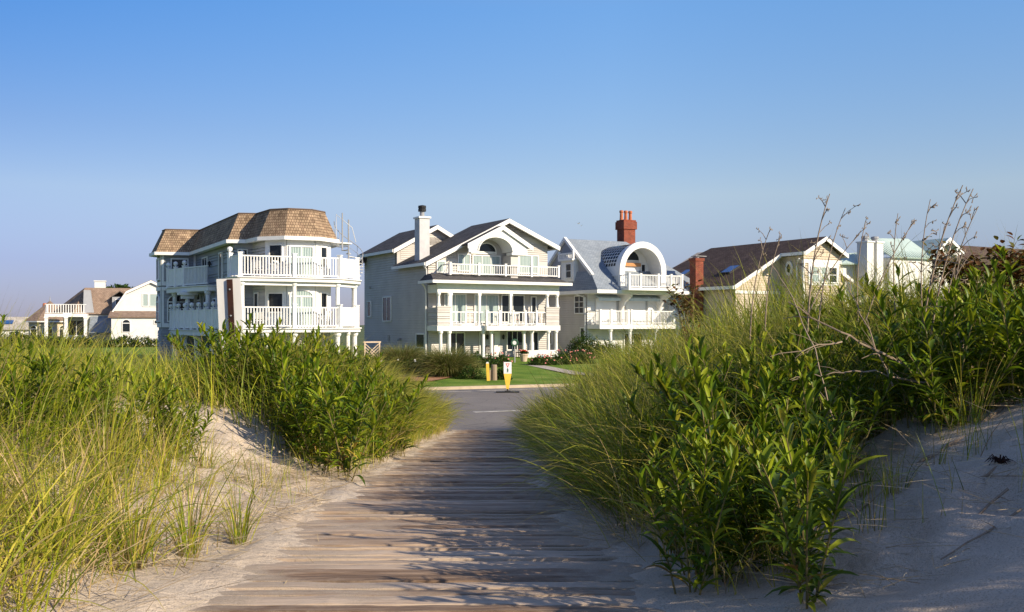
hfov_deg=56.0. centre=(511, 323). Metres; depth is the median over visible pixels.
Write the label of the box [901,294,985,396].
goldenrod plant
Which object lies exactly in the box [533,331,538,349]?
window
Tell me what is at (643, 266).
window
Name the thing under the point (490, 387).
kerb
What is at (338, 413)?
goldenrod plant
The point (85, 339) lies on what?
hedge bush
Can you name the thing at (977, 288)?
goldenrod plant
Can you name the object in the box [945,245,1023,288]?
brown house
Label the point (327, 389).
goldenrod plant
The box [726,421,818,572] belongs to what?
goldenrod plant
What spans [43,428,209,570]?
grass tuft
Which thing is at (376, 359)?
goldenrod plant
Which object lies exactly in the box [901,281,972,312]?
goldenrod plant
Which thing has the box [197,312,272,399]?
goldenrod plant
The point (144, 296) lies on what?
window
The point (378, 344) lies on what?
lattice panel
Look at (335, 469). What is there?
dry grass litter
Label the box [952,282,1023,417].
goldenrod plant
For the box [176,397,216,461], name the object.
goldenrod plant
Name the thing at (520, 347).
porch chair
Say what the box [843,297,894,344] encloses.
goldenrod plant
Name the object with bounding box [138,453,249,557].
grass tuft
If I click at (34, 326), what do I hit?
window
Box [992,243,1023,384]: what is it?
goldenrod plant
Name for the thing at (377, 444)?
goldenrod plant
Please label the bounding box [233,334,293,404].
goldenrod plant
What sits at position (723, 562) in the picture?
dune grass
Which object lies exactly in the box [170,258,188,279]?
window
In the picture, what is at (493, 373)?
timber stump
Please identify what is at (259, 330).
goldenrod plant
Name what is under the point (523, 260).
window
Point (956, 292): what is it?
goldenrod plant
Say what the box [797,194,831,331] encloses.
dry stalk
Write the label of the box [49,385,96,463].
goldenrod plant
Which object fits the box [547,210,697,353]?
arched house
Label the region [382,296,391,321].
window
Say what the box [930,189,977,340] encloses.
dry stalk
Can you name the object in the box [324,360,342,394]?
goldenrod plant
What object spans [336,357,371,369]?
goldenrod plant
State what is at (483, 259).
sliding door
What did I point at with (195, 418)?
goldenrod plant
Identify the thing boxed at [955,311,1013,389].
goldenrod plant
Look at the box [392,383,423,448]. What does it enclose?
goldenrod plant
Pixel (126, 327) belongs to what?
window
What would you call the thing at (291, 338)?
goldenrod plant
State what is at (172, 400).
goldenrod plant
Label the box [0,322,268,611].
dune grass
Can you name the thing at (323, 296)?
window
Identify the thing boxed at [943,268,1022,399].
goldenrod plant
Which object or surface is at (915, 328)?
goldenrod plant
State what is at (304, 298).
french door
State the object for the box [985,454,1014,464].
root ball
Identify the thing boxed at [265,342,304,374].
goldenrod plant
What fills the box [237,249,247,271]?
window
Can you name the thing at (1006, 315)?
goldenrod plant
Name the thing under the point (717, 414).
goldenrod plant
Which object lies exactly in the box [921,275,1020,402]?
goldenrod plant
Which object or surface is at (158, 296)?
window
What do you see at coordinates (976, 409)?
grass tuft
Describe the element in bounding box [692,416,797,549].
goldenrod plant
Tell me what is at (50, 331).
window
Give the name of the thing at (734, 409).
goldenrod plant
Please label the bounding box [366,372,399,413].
goldenrod plant
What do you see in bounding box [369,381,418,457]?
goldenrod plant
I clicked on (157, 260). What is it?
window
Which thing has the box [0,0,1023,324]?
sky
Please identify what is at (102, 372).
goldenrod plant
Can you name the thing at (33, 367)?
goldenrod plant
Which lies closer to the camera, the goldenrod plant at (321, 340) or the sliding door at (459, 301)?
the goldenrod plant at (321, 340)
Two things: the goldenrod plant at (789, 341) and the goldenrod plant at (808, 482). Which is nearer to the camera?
the goldenrod plant at (808, 482)
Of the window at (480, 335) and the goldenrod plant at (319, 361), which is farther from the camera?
the window at (480, 335)
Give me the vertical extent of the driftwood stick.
0.457 m
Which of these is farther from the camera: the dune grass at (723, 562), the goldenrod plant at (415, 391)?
the goldenrod plant at (415, 391)
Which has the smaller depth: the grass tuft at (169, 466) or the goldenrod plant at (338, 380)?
the grass tuft at (169, 466)
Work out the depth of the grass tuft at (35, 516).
3.87 m
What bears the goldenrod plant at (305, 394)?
on the dune sand
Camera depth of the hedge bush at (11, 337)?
119.44 m
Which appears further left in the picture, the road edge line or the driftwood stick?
the road edge line
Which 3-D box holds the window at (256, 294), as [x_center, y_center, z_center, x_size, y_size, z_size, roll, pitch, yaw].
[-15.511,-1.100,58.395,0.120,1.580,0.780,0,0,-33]
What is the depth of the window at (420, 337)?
73.83 m
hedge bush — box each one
[0,330,43,347]
[23,334,73,347]
[54,335,105,347]
[85,334,157,347]
[373,358,408,373]
[391,358,422,374]
[409,362,434,374]
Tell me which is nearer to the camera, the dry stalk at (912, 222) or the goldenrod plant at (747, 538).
the goldenrod plant at (747, 538)
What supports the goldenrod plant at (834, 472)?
on the dune sand
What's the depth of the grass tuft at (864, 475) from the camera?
4.92 m
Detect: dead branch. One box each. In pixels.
[770,262,833,418]
[770,332,841,357]
[783,297,940,387]
[790,365,924,383]
[840,271,893,385]
[926,253,984,398]
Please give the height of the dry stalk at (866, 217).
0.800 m
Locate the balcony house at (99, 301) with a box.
[44,280,131,344]
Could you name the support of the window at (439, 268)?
in the gabled house at (425, 283)
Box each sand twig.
[940,508,1021,559]
[978,488,1011,513]
[980,465,1021,476]
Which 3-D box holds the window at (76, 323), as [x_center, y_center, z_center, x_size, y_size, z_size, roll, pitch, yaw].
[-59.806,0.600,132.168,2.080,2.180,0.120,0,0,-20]
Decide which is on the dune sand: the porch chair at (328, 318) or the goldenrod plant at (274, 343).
the goldenrod plant at (274, 343)
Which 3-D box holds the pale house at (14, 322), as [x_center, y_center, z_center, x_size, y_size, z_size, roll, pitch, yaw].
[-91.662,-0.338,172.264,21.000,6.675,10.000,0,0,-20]
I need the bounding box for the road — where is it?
[424,386,568,430]
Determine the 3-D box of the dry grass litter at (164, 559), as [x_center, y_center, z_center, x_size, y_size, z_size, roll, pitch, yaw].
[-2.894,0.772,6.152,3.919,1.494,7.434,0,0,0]
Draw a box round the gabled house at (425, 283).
[357,205,572,357]
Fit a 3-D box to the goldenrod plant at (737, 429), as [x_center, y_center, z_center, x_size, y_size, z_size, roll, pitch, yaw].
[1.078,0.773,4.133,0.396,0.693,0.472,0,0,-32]
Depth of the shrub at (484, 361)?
59.83 m
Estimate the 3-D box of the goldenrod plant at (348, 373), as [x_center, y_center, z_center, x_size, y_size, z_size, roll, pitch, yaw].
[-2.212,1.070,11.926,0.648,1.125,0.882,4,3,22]
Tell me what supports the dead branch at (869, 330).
on the dune grass at (840, 376)
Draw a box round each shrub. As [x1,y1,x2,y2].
[455,364,486,378]
[471,350,503,367]
[497,367,512,379]
[561,328,607,358]
[584,339,621,356]
[662,279,706,356]
[918,232,1023,303]
[951,240,1023,364]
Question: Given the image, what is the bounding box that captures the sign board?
[216,278,243,347]
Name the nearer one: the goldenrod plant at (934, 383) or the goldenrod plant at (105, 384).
the goldenrod plant at (934, 383)
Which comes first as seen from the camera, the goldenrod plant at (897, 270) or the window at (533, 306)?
the goldenrod plant at (897, 270)
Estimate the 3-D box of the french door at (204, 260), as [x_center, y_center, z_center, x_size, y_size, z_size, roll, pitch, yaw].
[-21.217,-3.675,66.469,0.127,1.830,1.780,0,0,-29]
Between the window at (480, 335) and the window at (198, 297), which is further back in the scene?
the window at (480, 335)
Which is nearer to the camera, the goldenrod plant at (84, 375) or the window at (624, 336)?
the goldenrod plant at (84, 375)
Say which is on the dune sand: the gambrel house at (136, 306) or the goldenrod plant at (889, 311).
the goldenrod plant at (889, 311)
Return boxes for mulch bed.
[403,374,452,380]
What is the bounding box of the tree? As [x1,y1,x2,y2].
[106,284,132,287]
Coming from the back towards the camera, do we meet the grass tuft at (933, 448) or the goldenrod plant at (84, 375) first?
the goldenrod plant at (84, 375)
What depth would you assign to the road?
35.22 m
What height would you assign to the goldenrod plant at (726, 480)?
0.666 m
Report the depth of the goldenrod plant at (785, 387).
5.74 m
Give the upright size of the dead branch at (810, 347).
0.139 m
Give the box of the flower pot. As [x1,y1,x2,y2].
[518,349,528,361]
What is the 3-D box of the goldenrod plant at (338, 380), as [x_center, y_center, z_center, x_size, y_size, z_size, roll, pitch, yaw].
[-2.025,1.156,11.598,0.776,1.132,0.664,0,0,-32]
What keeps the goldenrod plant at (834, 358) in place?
on the dune sand
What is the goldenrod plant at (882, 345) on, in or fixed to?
on the dune sand
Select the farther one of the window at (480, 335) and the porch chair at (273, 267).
the window at (480, 335)
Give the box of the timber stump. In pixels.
[489,365,496,379]
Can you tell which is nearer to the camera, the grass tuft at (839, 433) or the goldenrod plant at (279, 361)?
the grass tuft at (839, 433)
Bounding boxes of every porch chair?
[252,260,262,275]
[255,311,263,327]
[266,260,278,276]
[321,311,332,327]
[514,313,519,324]
[515,345,521,356]
[527,313,534,324]
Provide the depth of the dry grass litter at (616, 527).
5.98 m
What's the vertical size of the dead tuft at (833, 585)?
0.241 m
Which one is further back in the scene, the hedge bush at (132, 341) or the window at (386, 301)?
the hedge bush at (132, 341)
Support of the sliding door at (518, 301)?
in the gabled house at (425, 283)
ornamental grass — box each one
[372,340,428,370]
[407,343,485,377]
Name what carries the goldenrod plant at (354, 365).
on the dune sand
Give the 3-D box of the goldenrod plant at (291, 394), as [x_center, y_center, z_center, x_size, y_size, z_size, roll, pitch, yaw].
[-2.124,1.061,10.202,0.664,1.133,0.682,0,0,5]
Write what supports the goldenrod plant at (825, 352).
on the dune sand
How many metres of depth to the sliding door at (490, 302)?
75.28 m
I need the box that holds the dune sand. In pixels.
[0,376,1023,611]
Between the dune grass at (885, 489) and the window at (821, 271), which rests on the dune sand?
the dune grass at (885, 489)
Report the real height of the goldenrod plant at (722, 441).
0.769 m
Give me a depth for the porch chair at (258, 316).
55.47 m
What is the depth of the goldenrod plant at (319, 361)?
13.04 m
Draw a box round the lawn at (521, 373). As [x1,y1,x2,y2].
[1,345,611,386]
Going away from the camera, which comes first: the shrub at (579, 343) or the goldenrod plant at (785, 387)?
the goldenrod plant at (785, 387)
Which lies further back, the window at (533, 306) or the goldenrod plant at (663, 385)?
the window at (533, 306)
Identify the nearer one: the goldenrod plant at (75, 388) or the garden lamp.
the goldenrod plant at (75, 388)
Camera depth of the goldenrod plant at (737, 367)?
6.79 m
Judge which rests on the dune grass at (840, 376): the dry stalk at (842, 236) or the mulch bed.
the dry stalk at (842, 236)
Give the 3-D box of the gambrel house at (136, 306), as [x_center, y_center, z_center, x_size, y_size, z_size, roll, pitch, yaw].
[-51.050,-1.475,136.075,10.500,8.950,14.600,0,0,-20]
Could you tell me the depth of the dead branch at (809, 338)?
5.32 m
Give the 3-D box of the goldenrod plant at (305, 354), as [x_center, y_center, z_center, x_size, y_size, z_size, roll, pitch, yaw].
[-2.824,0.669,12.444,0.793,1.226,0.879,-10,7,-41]
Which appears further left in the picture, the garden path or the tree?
the tree
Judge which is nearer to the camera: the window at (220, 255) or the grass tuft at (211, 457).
the grass tuft at (211, 457)
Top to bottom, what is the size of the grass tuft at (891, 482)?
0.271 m
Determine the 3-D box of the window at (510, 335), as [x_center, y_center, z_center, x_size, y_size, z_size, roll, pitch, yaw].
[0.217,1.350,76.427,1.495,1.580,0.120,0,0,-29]
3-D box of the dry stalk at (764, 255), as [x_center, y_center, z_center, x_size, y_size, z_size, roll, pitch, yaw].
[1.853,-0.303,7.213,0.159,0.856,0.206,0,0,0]
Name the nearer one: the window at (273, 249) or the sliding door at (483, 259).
the window at (273, 249)
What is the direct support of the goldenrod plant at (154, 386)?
on the dune sand
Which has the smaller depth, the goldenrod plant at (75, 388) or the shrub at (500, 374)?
the goldenrod plant at (75, 388)
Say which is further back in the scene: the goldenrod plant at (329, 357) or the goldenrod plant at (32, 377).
the goldenrod plant at (329, 357)
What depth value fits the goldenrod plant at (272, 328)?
13.15 m
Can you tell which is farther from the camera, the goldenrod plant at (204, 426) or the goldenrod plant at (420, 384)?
the goldenrod plant at (420, 384)
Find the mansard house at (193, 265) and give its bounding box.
[149,208,362,364]
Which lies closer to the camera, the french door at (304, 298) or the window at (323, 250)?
the french door at (304, 298)
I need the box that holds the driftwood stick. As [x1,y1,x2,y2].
[843,406,1003,519]
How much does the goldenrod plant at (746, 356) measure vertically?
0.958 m
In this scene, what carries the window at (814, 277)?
in the brown roof house at (723, 261)
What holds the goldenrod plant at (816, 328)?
on the dune sand
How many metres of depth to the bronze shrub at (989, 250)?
7.10 m
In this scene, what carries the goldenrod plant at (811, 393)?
on the dune sand
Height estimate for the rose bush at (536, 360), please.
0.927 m
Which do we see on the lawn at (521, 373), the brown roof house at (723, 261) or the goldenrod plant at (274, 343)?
the brown roof house at (723, 261)
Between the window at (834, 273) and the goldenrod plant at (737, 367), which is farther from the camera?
the window at (834, 273)
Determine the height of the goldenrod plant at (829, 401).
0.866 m
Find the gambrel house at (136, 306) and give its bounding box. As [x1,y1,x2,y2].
[108,280,158,344]
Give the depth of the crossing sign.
41.78 m
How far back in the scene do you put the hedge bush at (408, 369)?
52.66 m
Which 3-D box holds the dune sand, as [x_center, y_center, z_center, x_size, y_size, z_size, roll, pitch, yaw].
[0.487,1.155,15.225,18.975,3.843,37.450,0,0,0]
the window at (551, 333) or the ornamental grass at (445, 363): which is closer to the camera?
the ornamental grass at (445, 363)
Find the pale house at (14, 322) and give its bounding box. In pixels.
[0,303,45,336]
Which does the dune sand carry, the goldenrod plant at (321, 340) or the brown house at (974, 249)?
the goldenrod plant at (321, 340)
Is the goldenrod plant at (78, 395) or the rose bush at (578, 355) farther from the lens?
the rose bush at (578, 355)
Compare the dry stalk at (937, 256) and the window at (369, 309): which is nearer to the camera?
the dry stalk at (937, 256)
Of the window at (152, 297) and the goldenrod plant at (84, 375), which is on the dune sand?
the goldenrod plant at (84, 375)
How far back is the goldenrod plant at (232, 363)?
11.81 m
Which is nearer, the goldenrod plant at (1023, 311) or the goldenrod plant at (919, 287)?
the goldenrod plant at (1023, 311)
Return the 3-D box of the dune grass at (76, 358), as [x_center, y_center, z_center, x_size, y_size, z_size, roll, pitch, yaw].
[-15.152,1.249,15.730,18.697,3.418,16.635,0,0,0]
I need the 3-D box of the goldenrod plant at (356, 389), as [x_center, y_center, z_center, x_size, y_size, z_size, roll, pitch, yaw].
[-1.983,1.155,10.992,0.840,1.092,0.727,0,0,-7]
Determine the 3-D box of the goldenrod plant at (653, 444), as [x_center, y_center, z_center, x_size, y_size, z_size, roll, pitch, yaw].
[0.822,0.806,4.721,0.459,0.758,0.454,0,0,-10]
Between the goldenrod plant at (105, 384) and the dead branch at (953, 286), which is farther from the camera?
the goldenrod plant at (105, 384)
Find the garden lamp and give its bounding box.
[511,339,518,362]
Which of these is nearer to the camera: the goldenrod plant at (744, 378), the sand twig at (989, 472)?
the sand twig at (989, 472)
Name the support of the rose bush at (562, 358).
on the lawn at (521, 373)
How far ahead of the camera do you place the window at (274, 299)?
56.65 m
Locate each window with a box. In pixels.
[30,325,36,335]
[42,326,52,336]
[59,325,62,337]
[68,320,83,335]
[96,333,110,335]
[122,319,130,331]
[142,293,147,306]
[149,294,156,306]
[156,258,159,280]
[156,295,159,321]
[167,295,184,321]
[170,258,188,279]
[196,293,200,307]
[218,252,222,278]
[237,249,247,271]
[253,292,258,310]
[267,292,283,312]
[268,243,282,264]
[319,246,327,268]
[319,292,327,316]
[367,300,371,316]
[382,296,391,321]
[416,333,424,347]
[436,260,445,272]
[447,332,464,352]
[457,253,470,271]
[479,242,496,254]
[479,331,481,353]
[506,331,521,350]
[519,255,531,273]
[530,296,536,316]
[532,255,538,273]
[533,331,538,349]
[550,330,552,344]
[574,295,584,313]
[623,333,642,350]
[626,251,639,262]
[640,264,645,271]
[785,261,792,275]
[810,266,819,282]
[820,266,827,282]
[828,267,836,282]
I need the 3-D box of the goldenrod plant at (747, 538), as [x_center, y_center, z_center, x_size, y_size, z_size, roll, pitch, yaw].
[0.901,0.778,3.997,0.530,0.675,0.389,-2,4,-13]
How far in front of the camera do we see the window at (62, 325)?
144.44 m
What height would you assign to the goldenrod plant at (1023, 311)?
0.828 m
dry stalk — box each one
[749,227,772,339]
[764,231,781,329]
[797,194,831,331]
[809,227,865,312]
[817,203,860,327]
[857,216,870,321]
[862,218,916,327]
[887,214,906,342]
[909,199,938,321]
[921,185,969,340]
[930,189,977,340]
[948,205,978,291]
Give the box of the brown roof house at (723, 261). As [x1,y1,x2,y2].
[673,236,853,336]
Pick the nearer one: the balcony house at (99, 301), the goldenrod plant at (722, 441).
the goldenrod plant at (722, 441)
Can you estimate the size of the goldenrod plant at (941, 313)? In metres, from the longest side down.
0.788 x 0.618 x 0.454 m
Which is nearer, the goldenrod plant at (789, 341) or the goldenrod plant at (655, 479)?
the goldenrod plant at (655, 479)
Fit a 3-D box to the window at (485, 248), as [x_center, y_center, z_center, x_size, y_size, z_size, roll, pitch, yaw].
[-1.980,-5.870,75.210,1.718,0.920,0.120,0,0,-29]
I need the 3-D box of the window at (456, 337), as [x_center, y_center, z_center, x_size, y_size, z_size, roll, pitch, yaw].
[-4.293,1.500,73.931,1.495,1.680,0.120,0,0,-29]
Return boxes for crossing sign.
[496,362,518,392]
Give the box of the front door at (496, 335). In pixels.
[493,331,499,356]
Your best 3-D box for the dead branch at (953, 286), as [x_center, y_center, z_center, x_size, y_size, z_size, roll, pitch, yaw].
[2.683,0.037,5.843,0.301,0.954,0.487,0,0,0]
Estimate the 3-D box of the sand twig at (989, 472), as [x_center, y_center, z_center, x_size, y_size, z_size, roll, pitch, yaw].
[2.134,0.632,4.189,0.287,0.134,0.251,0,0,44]
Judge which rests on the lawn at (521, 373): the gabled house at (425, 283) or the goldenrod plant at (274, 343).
the gabled house at (425, 283)
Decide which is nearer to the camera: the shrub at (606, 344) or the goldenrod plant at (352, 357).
the goldenrod plant at (352, 357)
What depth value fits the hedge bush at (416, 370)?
52.23 m
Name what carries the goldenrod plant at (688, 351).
on the dune sand
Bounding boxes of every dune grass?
[0,313,455,477]
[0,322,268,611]
[0,332,174,369]
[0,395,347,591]
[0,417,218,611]
[199,315,477,456]
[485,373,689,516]
[500,227,1023,536]
[585,385,947,594]
[794,328,1023,538]
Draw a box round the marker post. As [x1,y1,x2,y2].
[486,362,489,380]
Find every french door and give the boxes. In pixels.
[201,256,207,282]
[289,245,313,276]
[289,289,313,327]
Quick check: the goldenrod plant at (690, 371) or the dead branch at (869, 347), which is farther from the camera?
the goldenrod plant at (690, 371)
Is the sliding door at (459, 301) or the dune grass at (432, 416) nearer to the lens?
the dune grass at (432, 416)
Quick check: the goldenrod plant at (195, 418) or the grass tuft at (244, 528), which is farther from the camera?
the goldenrod plant at (195, 418)
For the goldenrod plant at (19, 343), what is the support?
on the dune sand
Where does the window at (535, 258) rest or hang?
in the gabled house at (425, 283)
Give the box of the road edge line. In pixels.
[444,388,552,411]
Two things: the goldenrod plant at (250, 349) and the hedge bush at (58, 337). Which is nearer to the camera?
the goldenrod plant at (250, 349)
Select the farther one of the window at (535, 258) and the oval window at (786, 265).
the oval window at (786, 265)
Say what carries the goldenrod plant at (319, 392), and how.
on the dune sand
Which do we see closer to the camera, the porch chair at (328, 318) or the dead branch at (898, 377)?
the dead branch at (898, 377)
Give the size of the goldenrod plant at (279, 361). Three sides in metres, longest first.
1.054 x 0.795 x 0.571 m
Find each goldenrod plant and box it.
[0,314,26,408]
[0,342,69,452]
[0,357,41,431]
[10,353,100,451]
[39,367,104,437]
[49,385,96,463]
[56,351,126,430]
[76,360,126,422]
[81,368,159,469]
[91,381,148,444]
[125,356,185,441]
[142,383,189,450]
[153,379,209,461]
[165,322,210,384]
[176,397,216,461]
[196,325,256,407]
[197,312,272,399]
[197,320,244,374]
[211,318,263,383]
[213,322,258,359]
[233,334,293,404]
[241,331,294,413]
[242,317,285,363]
[255,353,316,430]
[261,324,325,387]
[261,349,321,414]
[262,338,313,440]
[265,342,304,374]
[265,364,350,457]
[272,365,344,462]
[273,370,326,455]
[279,371,337,468]
[285,332,330,355]
[285,336,311,360]
[285,372,356,445]
[286,360,376,469]
[292,327,335,363]
[292,341,325,361]
[299,351,333,376]
[300,350,347,380]
[300,392,358,475]
[301,378,371,462]
[306,355,391,485]
[306,381,382,473]
[307,337,351,380]
[315,329,334,354]
[318,371,370,454]
[319,343,361,372]
[319,345,360,380]
[322,364,359,417]
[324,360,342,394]
[324,373,371,452]
[330,356,370,378]
[333,376,376,437]
[334,346,375,375]
[334,374,385,408]
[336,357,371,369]
[338,366,381,389]
[342,352,384,379]
[349,369,387,392]
[362,400,402,463]
[363,390,402,460]
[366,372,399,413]
[367,396,403,455]
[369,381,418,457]
[371,370,410,426]
[378,379,402,440]
[381,370,428,456]
[385,374,404,447]
[386,387,425,454]
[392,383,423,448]
[619,350,738,503]
[625,444,751,594]
[627,411,706,560]
[629,335,744,478]
[643,410,758,577]
[660,353,818,551]
[662,369,774,503]
[663,333,727,411]
[667,382,738,496]
[675,429,790,582]
[677,336,788,425]
[678,367,752,424]
[679,397,783,556]
[692,376,775,451]
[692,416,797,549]
[699,345,778,403]
[707,336,759,424]
[715,424,797,565]
[722,397,843,532]
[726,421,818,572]
[727,369,852,462]
[734,421,849,573]
[737,375,860,494]
[740,423,838,540]
[743,314,826,384]
[745,335,849,446]
[747,405,887,611]
[748,323,808,413]
[757,346,828,437]
[758,442,854,594]
[778,333,849,404]
[779,356,869,494]
[781,316,851,374]
[787,283,867,369]
[790,326,900,476]
[805,302,863,357]
[828,290,904,329]
[839,307,928,401]
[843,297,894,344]
[848,335,922,435]
[854,277,976,427]
[859,262,920,305]
[885,298,996,432]
[888,283,985,374]
[896,298,984,411]
[897,285,1000,413]
[897,306,962,357]
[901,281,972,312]
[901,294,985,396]
[915,277,963,319]
[917,264,1021,397]
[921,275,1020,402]
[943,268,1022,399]
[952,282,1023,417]
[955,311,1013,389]
[970,259,1023,407]
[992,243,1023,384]
[1011,289,1023,367]
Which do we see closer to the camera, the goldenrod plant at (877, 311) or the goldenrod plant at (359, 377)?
the goldenrod plant at (877, 311)
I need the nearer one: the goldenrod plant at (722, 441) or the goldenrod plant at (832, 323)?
the goldenrod plant at (722, 441)
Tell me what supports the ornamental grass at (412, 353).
on the lawn at (521, 373)
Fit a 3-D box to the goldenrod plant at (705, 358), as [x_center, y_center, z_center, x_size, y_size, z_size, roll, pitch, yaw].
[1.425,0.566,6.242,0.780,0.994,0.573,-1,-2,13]
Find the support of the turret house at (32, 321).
on the ground at (360, 336)
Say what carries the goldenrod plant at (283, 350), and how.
on the dune sand
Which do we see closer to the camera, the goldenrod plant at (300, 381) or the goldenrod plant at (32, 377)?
the goldenrod plant at (32, 377)
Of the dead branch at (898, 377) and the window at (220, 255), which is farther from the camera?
the window at (220, 255)
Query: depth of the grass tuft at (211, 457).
7.88 m
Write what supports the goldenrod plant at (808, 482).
on the dune sand
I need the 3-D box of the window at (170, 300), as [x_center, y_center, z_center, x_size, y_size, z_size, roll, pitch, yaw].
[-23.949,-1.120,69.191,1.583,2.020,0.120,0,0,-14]
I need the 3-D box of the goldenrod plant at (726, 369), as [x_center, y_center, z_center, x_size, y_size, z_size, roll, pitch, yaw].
[1.048,0.676,5.909,0.594,1.030,0.808,-5,0,-43]
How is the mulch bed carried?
on the lawn at (521, 373)
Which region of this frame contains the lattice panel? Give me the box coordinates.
[363,341,380,356]
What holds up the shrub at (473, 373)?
on the lawn at (521, 373)
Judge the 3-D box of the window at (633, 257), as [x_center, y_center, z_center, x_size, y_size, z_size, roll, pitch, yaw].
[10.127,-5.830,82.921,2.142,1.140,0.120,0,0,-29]
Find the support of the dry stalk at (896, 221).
on the dune sand
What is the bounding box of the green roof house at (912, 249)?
[841,236,964,306]
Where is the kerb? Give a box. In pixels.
[420,384,578,430]
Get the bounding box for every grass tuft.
[0,419,149,561]
[35,398,158,504]
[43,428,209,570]
[132,411,199,481]
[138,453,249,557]
[180,421,235,468]
[213,471,286,544]
[793,407,871,492]
[837,431,899,499]
[851,443,927,496]
[907,416,959,464]
[926,329,1022,425]
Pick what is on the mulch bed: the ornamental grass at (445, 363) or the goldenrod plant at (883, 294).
the ornamental grass at (445, 363)
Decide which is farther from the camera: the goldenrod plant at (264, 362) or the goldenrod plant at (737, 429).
the goldenrod plant at (264, 362)
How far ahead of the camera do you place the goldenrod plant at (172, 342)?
14.18 m
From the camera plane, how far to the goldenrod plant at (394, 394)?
13.76 m
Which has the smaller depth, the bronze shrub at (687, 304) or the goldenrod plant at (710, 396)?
the goldenrod plant at (710, 396)
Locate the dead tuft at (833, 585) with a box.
[751,546,854,588]
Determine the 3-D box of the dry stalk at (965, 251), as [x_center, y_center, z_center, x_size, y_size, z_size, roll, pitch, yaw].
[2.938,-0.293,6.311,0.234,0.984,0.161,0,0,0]
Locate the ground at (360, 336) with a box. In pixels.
[11,325,364,346]
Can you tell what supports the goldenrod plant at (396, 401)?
on the dune sand
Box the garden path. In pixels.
[529,364,598,375]
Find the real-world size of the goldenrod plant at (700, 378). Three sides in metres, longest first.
1.012 x 0.794 x 0.583 m
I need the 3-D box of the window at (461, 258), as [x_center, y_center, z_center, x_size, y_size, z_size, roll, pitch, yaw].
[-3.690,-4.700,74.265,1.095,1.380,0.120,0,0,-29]
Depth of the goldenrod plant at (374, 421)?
9.44 m
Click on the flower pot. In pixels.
(523, 354)
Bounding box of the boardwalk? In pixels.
[185,430,665,611]
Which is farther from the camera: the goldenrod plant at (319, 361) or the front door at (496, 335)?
the front door at (496, 335)
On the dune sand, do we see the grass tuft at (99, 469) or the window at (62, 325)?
the grass tuft at (99, 469)
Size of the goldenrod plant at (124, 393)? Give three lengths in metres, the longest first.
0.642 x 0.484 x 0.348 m
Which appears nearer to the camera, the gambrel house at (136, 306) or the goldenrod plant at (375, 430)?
the goldenrod plant at (375, 430)
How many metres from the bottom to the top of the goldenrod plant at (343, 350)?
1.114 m
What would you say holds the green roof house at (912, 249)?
on the lawn at (521, 373)
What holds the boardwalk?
on the dune sand
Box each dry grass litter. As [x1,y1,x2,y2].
[0,387,370,611]
[245,426,455,482]
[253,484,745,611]
[523,429,697,552]
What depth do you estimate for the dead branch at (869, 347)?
5.46 m
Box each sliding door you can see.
[444,293,466,322]
[472,255,500,274]
[474,294,498,322]
[501,294,524,322]
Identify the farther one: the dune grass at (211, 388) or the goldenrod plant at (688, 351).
the dune grass at (211, 388)
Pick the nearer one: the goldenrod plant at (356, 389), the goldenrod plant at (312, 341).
the goldenrod plant at (356, 389)
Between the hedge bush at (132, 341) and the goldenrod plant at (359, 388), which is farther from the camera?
the hedge bush at (132, 341)
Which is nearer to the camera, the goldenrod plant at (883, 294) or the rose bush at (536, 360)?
the goldenrod plant at (883, 294)
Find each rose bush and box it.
[486,352,512,365]
[526,353,558,365]
[546,349,577,364]
[564,349,595,363]
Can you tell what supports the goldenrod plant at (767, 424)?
on the dune sand
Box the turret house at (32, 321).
[25,299,62,337]
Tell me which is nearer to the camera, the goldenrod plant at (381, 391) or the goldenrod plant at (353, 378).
the goldenrod plant at (353, 378)
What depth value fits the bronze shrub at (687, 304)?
10.99 m
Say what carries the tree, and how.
on the ground at (360, 336)
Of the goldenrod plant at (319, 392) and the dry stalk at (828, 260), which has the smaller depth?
the dry stalk at (828, 260)
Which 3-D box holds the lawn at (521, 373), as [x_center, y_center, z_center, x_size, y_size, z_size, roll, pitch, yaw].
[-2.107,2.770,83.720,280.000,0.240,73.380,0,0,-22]
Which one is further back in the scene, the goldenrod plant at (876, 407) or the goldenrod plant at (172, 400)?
the goldenrod plant at (172, 400)

